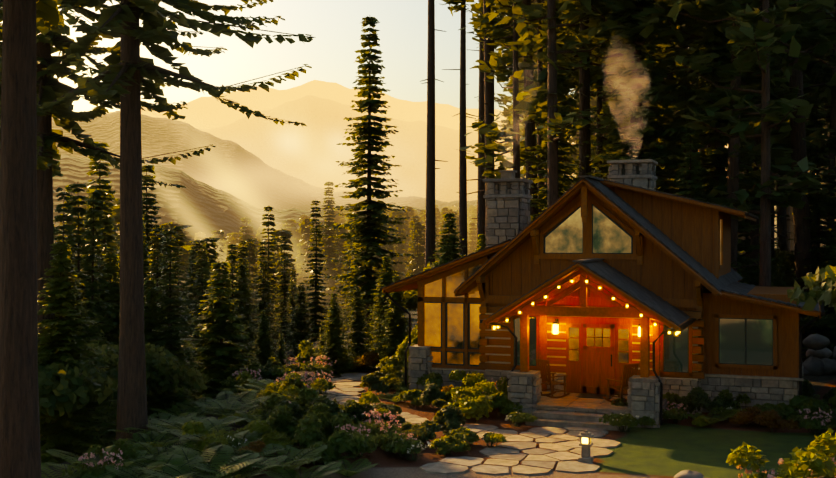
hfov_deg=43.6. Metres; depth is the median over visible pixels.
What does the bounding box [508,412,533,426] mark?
flower foliage
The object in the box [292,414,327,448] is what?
green shrub
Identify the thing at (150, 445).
lime shrub
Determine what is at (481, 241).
spruce tree
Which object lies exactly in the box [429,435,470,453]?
green shrub
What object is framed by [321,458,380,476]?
fern
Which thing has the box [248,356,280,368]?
green shrub
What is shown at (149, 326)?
spruce tree
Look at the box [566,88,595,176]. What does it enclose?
pine tree
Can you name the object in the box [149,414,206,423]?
fern
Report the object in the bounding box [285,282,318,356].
spruce tree
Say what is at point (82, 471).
flower foliage
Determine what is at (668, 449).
yard ground cover
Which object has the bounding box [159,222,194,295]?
spruce tree
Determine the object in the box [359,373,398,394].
dark shrub
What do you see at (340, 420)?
green shrub
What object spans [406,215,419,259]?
spruce tree
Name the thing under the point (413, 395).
green shrub
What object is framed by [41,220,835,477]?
terrain ground
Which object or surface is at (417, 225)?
spruce tree
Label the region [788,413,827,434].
flower foliage
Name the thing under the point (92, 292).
spruce tree
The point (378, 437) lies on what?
flower foliage
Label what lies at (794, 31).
pine tree
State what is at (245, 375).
lime shrub
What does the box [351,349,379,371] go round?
rust shrub
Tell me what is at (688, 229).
cabin siding boards
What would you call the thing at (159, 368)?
understory plant
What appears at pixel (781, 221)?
pine tree
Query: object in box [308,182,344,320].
spruce tree
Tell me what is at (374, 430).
flower foliage
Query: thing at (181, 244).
spruce tree
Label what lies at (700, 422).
lime shrub
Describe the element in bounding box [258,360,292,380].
green shrub
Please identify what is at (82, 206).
spruce tree
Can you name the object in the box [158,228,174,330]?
spruce tree
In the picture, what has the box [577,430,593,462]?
yard stone lantern
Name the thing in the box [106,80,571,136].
mountain ridge
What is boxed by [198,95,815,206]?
mountain ridge
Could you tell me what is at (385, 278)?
spruce tree
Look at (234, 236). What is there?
spruce tree
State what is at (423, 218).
spruce tree
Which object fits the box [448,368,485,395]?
lime shrub
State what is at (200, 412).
fern
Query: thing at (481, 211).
pine tree
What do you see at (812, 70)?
pine tree
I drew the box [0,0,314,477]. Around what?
fir tree
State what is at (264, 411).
dark shrub
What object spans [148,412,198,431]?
fern
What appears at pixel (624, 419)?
flower foliage
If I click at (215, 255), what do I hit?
spruce tree
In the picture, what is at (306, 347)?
green shrub
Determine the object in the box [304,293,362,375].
spruce tree
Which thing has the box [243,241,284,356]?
spruce tree
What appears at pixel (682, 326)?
cabin gutters and metal
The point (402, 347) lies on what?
tall shrub
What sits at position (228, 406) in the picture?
fern
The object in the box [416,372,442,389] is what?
green shrub
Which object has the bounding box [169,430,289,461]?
fern
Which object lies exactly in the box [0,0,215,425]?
fir tree
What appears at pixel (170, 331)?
spruce tree
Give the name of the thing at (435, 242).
spruce tree
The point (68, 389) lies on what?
understory plant
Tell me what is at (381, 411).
lime shrub
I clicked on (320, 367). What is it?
flower foliage
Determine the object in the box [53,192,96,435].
spruce tree
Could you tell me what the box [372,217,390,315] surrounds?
spruce tree
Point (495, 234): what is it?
cabin stonework
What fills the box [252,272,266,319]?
spruce tree
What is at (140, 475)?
fern
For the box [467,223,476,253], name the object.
spruce tree
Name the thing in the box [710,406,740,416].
flower foliage
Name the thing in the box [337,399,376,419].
green shrub
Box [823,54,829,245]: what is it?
pine tree
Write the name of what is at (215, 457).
dark shrub
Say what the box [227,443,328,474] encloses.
fern
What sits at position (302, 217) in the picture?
spruce tree
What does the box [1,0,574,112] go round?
sky
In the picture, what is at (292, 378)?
green shrub
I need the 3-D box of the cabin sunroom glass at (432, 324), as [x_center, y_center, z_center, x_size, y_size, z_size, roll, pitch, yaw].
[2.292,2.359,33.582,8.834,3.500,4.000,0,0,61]
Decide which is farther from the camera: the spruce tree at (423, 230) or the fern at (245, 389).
the spruce tree at (423, 230)
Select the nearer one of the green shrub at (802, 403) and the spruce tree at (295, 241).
the green shrub at (802, 403)
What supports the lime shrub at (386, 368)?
on the yard ground cover at (668, 449)
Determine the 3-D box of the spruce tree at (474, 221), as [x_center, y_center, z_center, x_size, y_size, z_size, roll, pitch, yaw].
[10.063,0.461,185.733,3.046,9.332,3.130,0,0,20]
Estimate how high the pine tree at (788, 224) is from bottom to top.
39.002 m
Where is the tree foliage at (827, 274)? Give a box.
[787,265,835,312]
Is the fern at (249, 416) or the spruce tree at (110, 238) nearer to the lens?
the fern at (249, 416)
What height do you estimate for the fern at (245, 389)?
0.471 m
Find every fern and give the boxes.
[41,462,120,477]
[42,445,157,470]
[82,466,164,477]
[101,454,202,477]
[105,417,185,441]
[111,455,172,474]
[121,440,197,460]
[123,452,201,472]
[127,429,190,447]
[138,444,270,477]
[144,453,213,475]
[145,417,248,436]
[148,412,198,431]
[149,405,213,419]
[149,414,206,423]
[165,418,274,445]
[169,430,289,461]
[172,416,238,430]
[175,397,234,411]
[178,442,248,462]
[192,454,290,477]
[194,390,269,414]
[203,401,258,415]
[218,386,248,397]
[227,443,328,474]
[233,379,275,394]
[235,409,304,422]
[240,376,331,393]
[240,400,267,409]
[263,462,342,477]
[286,441,363,464]
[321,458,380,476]
[377,393,401,402]
[393,421,419,431]
[688,412,733,425]
[810,414,835,429]
[821,408,835,420]
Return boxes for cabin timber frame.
[417,185,702,390]
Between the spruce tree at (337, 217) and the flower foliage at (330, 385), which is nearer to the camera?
the flower foliage at (330, 385)
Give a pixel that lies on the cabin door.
(598, 369)
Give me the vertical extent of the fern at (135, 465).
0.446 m
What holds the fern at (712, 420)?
on the yard ground cover at (668, 449)
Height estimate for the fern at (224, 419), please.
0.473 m
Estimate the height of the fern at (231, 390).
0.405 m
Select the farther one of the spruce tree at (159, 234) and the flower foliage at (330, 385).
the spruce tree at (159, 234)
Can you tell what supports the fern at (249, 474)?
on the yard ground cover at (668, 449)
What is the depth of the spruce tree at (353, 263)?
61.56 m
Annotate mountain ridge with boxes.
[52,111,776,217]
[53,154,776,245]
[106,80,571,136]
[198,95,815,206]
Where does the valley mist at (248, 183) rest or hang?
on the mountain ridge at (161, 136)
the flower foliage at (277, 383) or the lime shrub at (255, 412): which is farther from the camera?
the flower foliage at (277, 383)
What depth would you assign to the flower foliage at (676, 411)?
28.18 m
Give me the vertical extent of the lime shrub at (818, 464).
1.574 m
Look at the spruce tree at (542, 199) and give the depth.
49.84 m
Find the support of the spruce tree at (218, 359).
on the terrain ground at (817, 382)
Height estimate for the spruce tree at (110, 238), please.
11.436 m
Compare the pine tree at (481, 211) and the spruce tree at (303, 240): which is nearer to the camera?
the pine tree at (481, 211)
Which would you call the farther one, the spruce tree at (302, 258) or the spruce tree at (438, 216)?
the spruce tree at (438, 216)
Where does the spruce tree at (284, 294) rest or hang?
on the terrain ground at (817, 382)
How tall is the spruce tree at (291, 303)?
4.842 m
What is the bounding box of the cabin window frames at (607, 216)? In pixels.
[424,164,772,372]
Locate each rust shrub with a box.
[237,440,265,457]
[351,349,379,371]
[441,384,454,392]
[728,406,762,427]
[753,410,800,431]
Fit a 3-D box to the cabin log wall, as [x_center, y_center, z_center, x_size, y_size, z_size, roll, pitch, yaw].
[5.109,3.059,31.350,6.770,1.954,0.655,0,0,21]
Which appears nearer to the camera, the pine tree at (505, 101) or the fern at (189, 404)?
the fern at (189, 404)
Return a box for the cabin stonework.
[408,159,803,427]
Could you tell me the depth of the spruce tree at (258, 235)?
135.59 m
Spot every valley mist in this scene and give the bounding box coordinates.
[194,166,329,199]
[275,129,355,171]
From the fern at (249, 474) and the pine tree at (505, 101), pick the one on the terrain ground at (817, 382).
the pine tree at (505, 101)
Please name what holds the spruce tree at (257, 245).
on the terrain ground at (817, 382)
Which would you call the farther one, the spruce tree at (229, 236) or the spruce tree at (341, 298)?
the spruce tree at (229, 236)
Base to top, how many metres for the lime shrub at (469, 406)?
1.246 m
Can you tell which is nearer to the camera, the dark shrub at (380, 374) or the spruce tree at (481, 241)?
the dark shrub at (380, 374)
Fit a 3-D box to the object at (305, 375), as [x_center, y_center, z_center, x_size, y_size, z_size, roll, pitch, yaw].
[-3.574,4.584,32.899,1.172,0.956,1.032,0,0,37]
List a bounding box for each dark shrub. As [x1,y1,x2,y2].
[204,448,224,467]
[260,399,276,418]
[262,410,271,419]
[266,398,303,422]
[304,395,372,430]
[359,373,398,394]
[362,402,405,425]
[373,365,402,377]
[393,379,407,392]
[397,366,409,386]
[399,420,440,442]
[399,424,425,441]
[419,382,449,409]
[432,394,470,407]
[432,404,465,434]
[611,398,627,405]
[678,386,712,412]
[706,396,729,410]
[802,374,814,396]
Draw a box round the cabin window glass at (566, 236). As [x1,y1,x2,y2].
[515,206,771,371]
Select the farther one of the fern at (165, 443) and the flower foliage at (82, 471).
the fern at (165, 443)
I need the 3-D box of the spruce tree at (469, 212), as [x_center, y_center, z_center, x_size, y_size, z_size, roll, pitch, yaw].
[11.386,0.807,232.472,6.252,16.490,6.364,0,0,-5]
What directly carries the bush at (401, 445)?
on the terrain ground at (817, 382)
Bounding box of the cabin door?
[567,323,630,393]
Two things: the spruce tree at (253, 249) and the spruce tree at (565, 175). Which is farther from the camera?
the spruce tree at (253, 249)
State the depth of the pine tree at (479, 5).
63.82 m
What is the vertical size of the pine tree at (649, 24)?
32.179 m
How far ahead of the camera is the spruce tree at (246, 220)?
98.08 m
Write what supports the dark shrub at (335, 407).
on the terrain ground at (817, 382)
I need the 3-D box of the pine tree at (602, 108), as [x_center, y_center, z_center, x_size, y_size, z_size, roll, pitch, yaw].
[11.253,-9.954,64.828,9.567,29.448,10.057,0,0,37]
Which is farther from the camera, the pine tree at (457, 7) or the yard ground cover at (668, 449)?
the pine tree at (457, 7)
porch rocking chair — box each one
[536,359,569,397]
[603,363,638,402]
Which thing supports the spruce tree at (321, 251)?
on the terrain ground at (817, 382)
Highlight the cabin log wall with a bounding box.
[479,306,704,378]
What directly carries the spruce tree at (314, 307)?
on the terrain ground at (817, 382)
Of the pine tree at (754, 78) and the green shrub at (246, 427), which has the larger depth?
the pine tree at (754, 78)
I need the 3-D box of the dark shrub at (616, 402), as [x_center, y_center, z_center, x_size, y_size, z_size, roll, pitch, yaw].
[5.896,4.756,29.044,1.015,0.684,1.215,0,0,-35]
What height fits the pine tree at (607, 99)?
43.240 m
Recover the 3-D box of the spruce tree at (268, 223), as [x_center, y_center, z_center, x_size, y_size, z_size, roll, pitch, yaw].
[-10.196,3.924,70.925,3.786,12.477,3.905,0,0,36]
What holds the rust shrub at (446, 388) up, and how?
on the yard ground cover at (668, 449)
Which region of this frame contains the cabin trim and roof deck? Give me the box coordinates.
[382,178,820,395]
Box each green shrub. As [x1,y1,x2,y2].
[87,438,136,465]
[202,442,253,469]
[236,422,280,440]
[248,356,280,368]
[248,366,261,378]
[257,365,294,378]
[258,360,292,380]
[260,405,329,445]
[263,386,320,421]
[278,372,329,393]
[280,392,301,401]
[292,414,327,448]
[295,340,316,364]
[303,430,376,463]
[306,402,353,434]
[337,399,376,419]
[342,352,361,366]
[376,355,408,371]
[376,430,403,453]
[397,389,428,406]
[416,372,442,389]
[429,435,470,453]
[435,442,465,454]
[446,426,479,443]
[479,392,522,417]
[638,416,656,427]
[663,392,682,408]
[713,389,750,408]
[751,403,793,420]
[774,395,831,418]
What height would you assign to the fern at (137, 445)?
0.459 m
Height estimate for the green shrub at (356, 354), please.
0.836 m
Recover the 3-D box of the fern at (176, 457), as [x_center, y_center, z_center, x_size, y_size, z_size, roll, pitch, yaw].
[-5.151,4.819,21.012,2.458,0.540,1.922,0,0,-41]
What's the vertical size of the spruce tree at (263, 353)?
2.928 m
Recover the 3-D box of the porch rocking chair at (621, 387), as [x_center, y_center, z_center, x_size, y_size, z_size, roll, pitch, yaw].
[5.734,4.041,29.404,0.615,1.115,0.858,0,0,-34]
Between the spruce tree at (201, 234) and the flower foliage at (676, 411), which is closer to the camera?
the flower foliage at (676, 411)
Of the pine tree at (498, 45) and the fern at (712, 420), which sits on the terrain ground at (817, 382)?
the pine tree at (498, 45)
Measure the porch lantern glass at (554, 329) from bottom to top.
0.280 m
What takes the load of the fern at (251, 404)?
on the yard ground cover at (668, 449)
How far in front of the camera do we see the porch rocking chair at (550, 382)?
30.27 m
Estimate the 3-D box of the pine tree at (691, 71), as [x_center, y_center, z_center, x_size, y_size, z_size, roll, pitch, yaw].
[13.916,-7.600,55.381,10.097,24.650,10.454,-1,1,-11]
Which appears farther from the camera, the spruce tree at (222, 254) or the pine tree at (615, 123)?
the spruce tree at (222, 254)
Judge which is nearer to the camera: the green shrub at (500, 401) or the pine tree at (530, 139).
the green shrub at (500, 401)
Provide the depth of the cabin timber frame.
29.88 m
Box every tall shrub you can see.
[394,323,417,363]
[497,377,506,394]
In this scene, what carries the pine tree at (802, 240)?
on the terrain ground at (817, 382)
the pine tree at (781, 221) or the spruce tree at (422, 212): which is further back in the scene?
the spruce tree at (422, 212)
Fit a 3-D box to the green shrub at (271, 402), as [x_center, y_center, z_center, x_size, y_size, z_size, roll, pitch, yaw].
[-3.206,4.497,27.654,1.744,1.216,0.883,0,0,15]
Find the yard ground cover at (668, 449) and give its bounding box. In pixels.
[179,369,835,477]
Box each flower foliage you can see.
[61,461,117,477]
[205,429,244,449]
[274,379,310,388]
[289,363,308,371]
[300,363,333,376]
[308,380,335,389]
[349,420,399,437]
[353,417,374,426]
[358,433,389,454]
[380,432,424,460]
[380,441,409,454]
[482,432,506,443]
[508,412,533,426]
[599,413,641,431]
[663,407,687,421]
[663,411,687,422]
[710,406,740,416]
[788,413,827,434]
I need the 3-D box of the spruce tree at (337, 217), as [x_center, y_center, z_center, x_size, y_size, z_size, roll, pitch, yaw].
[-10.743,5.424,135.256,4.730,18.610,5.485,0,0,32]
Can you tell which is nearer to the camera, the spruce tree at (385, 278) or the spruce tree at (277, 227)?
the spruce tree at (385, 278)
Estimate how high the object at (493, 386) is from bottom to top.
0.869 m
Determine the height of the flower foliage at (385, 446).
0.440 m
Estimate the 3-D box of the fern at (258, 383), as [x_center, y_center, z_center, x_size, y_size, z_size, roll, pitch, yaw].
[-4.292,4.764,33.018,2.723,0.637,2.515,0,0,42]
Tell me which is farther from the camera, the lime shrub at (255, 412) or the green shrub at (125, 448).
the lime shrub at (255, 412)
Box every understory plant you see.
[38,353,117,443]
[79,342,207,437]
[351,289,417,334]
[420,254,465,271]
[758,249,834,278]
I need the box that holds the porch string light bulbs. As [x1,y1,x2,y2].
[493,280,678,334]
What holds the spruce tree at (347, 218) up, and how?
on the terrain ground at (817, 382)
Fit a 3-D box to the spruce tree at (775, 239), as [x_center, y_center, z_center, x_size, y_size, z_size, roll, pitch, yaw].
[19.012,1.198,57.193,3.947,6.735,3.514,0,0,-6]
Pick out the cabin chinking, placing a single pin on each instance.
(690, 379)
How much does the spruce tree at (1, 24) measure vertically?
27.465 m
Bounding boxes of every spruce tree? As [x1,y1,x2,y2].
[0,5,66,233]
[0,22,81,269]
[37,242,116,467]
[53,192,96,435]
[56,199,87,255]
[59,185,90,310]
[64,183,98,326]
[73,207,90,269]
[74,197,116,427]
[76,300,116,438]
[80,142,119,281]
[80,192,106,305]
[81,188,119,316]
[86,193,119,280]
[88,253,119,437]
[94,215,119,316]
[95,280,194,437]
[110,198,145,281]
[115,215,156,292]
[142,164,168,322]
[143,224,156,302]
[143,228,172,296]
[144,227,174,357]
[145,229,212,418]
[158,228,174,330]
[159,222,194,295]
[165,226,194,358]
[166,295,195,400]
[175,262,257,410]
[176,243,202,305]
[180,250,218,396]
[183,240,208,316]
[183,240,224,353]
[188,255,206,310]
[194,232,205,239]
[198,237,221,297]
[209,230,226,296]
[219,240,237,268]
[224,244,252,367]
[224,252,240,314]
[226,232,237,244]
[226,246,256,338]
[226,265,258,366]
[229,232,244,273]
[235,216,255,276]
[237,241,256,360]
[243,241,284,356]
[244,238,260,330]
[245,310,276,368]
[247,240,263,303]
[251,206,283,353]
[252,240,270,301]
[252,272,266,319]
[255,227,269,239]
[269,229,310,347]
[270,236,296,353]
[274,223,283,230]
[275,333,290,377]
[277,227,297,284]
[279,268,306,349]
[282,219,297,268]
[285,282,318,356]
[289,229,307,298]
[293,218,322,339]
[293,226,321,286]
[296,201,332,341]
[297,214,310,240]
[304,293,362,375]
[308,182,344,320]
[313,225,346,338]
[313,226,331,313]
[314,321,326,361]
[320,232,340,334]
[321,16,423,348]
[330,210,341,223]
[337,216,365,325]
[337,217,364,330]
[340,286,378,369]
[341,218,365,323]
[341,238,365,326]
[344,212,354,268]
[361,256,412,355]
[364,276,412,372]
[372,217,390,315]
[383,219,399,272]
[385,207,392,227]
[389,211,410,272]
[391,211,406,279]
[402,212,410,262]
[404,218,420,277]
[405,207,414,247]
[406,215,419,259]
[406,220,424,276]
[411,213,465,320]
[412,225,424,268]
[419,210,424,223]
[421,210,439,247]
[421,220,439,262]
[435,207,439,261]
[435,208,441,260]
[437,207,449,256]
[439,245,454,264]
[450,211,458,248]
[467,206,475,238]
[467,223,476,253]
[468,208,476,248]
[470,215,476,245]
[475,234,485,251]
[522,17,583,220]
[542,136,577,209]
[571,156,593,183]
[573,0,712,199]
[656,11,789,282]
[661,73,710,202]
[674,123,709,201]
[737,138,785,269]
[758,219,779,253]
[783,98,835,329]
[813,156,835,306]
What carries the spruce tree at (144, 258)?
on the terrain ground at (817, 382)
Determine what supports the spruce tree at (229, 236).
on the terrain ground at (817, 382)
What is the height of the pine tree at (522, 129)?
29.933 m
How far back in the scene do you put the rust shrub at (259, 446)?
23.29 m
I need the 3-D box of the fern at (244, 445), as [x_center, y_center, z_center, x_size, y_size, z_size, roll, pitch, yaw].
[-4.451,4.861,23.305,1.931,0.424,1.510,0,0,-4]
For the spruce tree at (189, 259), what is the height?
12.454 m
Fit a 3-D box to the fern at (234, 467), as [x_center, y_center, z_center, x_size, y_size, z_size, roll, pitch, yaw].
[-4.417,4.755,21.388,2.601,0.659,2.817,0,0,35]
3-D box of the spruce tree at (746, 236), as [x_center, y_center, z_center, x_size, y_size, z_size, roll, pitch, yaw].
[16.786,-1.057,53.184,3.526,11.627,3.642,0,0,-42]
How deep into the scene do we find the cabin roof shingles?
30.42 m
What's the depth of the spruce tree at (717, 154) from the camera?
46.32 m
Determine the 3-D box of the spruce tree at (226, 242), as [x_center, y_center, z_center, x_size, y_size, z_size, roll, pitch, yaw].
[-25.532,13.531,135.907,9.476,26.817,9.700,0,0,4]
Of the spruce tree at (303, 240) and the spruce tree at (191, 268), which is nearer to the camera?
the spruce tree at (191, 268)
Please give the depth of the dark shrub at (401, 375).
34.26 m
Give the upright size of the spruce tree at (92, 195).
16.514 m
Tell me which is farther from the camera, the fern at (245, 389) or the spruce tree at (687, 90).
the spruce tree at (687, 90)
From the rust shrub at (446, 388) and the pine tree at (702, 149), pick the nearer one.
the rust shrub at (446, 388)
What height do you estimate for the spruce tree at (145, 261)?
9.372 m
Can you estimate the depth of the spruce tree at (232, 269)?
59.89 m
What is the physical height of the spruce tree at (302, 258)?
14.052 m
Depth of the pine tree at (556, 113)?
45.83 m
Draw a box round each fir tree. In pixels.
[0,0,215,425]
[0,0,311,443]
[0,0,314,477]
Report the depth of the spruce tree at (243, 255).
62.63 m
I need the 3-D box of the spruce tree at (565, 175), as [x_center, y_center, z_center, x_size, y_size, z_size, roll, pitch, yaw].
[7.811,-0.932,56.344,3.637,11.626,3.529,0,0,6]
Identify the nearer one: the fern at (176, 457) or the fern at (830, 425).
the fern at (176, 457)
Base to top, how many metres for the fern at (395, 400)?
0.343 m
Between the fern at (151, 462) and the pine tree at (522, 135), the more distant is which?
the pine tree at (522, 135)
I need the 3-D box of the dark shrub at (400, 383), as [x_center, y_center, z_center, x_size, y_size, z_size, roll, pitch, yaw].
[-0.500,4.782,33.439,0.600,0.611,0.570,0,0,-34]
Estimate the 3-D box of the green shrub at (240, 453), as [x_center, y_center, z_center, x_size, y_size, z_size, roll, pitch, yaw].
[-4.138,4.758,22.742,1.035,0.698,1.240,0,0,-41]
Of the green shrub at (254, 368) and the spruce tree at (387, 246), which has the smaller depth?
the green shrub at (254, 368)
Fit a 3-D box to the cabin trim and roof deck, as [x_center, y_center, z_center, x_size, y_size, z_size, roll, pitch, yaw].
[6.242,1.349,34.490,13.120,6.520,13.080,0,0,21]
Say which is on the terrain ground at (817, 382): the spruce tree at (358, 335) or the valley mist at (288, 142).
the spruce tree at (358, 335)
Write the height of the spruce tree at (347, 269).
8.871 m
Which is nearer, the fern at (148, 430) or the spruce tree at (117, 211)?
the fern at (148, 430)
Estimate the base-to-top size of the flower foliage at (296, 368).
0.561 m
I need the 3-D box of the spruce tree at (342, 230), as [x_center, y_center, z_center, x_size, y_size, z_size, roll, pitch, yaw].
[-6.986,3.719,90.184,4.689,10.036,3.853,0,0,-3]
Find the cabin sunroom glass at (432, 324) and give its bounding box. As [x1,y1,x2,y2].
[424,264,628,365]
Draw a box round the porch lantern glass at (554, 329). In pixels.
[553,324,639,336]
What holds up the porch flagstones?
attached to the cabin mortar
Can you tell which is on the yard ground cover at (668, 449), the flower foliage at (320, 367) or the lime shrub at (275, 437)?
the lime shrub at (275, 437)
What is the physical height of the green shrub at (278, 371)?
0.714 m
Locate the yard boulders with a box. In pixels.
[601,333,835,477]
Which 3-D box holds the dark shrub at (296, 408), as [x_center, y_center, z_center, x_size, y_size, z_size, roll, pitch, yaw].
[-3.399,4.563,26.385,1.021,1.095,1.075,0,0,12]
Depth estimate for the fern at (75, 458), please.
22.44 m
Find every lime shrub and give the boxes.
[128,441,161,453]
[180,419,230,455]
[218,413,243,423]
[229,408,263,425]
[235,371,254,393]
[248,419,293,452]
[256,383,277,400]
[276,384,299,401]
[350,391,379,405]
[360,407,389,428]
[380,363,399,391]
[445,371,485,401]
[447,379,497,423]
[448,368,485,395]
[692,416,709,426]
[726,441,772,477]
[774,446,835,477]
[808,428,835,477]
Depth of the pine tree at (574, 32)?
60.12 m
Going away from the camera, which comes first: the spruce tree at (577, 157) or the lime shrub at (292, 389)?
the lime shrub at (292, 389)
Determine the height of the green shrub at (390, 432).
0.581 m
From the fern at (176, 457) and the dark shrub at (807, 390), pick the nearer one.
the fern at (176, 457)
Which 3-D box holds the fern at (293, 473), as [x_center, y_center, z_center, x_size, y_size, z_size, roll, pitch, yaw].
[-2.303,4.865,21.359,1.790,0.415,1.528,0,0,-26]
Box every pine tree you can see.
[420,0,447,267]
[442,0,481,254]
[456,0,579,213]
[460,0,494,234]
[466,0,508,247]
[472,3,569,126]
[477,0,602,212]
[477,11,495,247]
[478,0,595,188]
[494,0,562,178]
[495,0,643,207]
[495,2,578,209]
[498,0,546,220]
[500,1,578,208]
[532,0,619,179]
[556,0,724,189]
[559,18,617,179]
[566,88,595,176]
[567,0,700,179]
[574,12,622,177]
[578,2,697,193]
[590,54,623,145]
[590,71,610,176]
[592,53,608,133]
[606,0,752,189]
[642,0,808,231]
[642,0,835,286]
[669,0,810,271]
[683,26,744,254]
[697,6,817,238]
[698,144,707,181]
[704,0,812,269]
[724,2,831,262]
[754,0,835,259]
[770,0,835,153]
[774,6,834,252]
[774,8,834,280]
[782,6,835,253]
[782,68,791,252]
[784,0,828,343]
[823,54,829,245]
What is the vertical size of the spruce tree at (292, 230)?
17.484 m
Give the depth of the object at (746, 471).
19.09 m
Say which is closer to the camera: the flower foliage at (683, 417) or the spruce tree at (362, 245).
the flower foliage at (683, 417)
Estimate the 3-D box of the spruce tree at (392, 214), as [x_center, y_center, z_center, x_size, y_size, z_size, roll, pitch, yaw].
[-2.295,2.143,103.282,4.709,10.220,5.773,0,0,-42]
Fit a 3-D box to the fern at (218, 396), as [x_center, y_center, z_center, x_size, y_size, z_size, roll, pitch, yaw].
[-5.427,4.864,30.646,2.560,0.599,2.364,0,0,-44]
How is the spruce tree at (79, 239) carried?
on the terrain ground at (817, 382)
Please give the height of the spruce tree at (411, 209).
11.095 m
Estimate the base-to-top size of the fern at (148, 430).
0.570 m
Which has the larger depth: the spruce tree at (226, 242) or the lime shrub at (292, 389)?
the spruce tree at (226, 242)
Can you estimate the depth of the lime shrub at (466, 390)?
30.61 m
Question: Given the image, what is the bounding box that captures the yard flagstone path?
[317,373,620,475]
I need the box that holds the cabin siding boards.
[486,185,799,376]
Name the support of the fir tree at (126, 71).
on the terrain ground at (817, 382)
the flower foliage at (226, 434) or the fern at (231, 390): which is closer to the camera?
the flower foliage at (226, 434)
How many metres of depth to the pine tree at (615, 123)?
56.93 m
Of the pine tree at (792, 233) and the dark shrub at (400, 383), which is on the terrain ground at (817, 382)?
the pine tree at (792, 233)
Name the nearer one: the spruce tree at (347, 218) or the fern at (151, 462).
the fern at (151, 462)
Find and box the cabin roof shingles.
[383,175,819,326]
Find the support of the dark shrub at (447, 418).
on the terrain ground at (817, 382)
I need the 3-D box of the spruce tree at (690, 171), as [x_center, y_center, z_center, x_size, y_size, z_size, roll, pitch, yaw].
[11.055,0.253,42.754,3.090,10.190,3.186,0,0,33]
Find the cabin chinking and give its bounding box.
[485,313,697,380]
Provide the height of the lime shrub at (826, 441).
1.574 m
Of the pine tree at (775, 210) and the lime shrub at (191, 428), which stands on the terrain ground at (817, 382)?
the pine tree at (775, 210)
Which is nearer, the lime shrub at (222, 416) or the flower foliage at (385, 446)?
the flower foliage at (385, 446)
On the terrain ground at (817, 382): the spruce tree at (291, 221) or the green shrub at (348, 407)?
the spruce tree at (291, 221)
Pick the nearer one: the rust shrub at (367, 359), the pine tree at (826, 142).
the rust shrub at (367, 359)
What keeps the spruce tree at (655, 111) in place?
on the terrain ground at (817, 382)
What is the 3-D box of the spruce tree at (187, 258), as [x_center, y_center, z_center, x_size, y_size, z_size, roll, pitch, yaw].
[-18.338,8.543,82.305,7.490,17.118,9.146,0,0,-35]
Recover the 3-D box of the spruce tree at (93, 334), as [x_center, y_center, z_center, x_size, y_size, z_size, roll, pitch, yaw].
[-11.254,4.832,35.819,3.864,5.496,3.840,0,0,9]
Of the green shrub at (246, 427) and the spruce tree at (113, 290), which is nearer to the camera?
the green shrub at (246, 427)
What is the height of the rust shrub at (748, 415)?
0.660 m
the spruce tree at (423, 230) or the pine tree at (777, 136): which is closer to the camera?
the pine tree at (777, 136)
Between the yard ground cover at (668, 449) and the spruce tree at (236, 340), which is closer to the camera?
the yard ground cover at (668, 449)
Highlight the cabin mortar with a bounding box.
[411,163,797,425]
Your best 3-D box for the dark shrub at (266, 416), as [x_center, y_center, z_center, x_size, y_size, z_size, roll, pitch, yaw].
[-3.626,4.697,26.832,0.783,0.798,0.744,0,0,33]
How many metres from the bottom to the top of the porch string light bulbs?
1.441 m
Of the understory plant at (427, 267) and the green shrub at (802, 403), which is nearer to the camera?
the green shrub at (802, 403)
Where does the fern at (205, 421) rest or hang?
on the yard ground cover at (668, 449)
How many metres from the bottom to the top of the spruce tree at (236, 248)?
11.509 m
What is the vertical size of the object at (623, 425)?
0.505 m
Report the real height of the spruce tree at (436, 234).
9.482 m
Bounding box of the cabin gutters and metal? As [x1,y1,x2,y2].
[380,212,824,424]
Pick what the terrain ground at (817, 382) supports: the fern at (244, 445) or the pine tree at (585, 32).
the pine tree at (585, 32)
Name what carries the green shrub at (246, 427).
on the terrain ground at (817, 382)
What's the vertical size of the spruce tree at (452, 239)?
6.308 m
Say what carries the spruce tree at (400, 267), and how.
on the terrain ground at (817, 382)
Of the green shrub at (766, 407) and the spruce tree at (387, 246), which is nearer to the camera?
the green shrub at (766, 407)
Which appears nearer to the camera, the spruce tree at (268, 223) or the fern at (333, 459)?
the fern at (333, 459)
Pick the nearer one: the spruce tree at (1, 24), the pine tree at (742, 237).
the spruce tree at (1, 24)

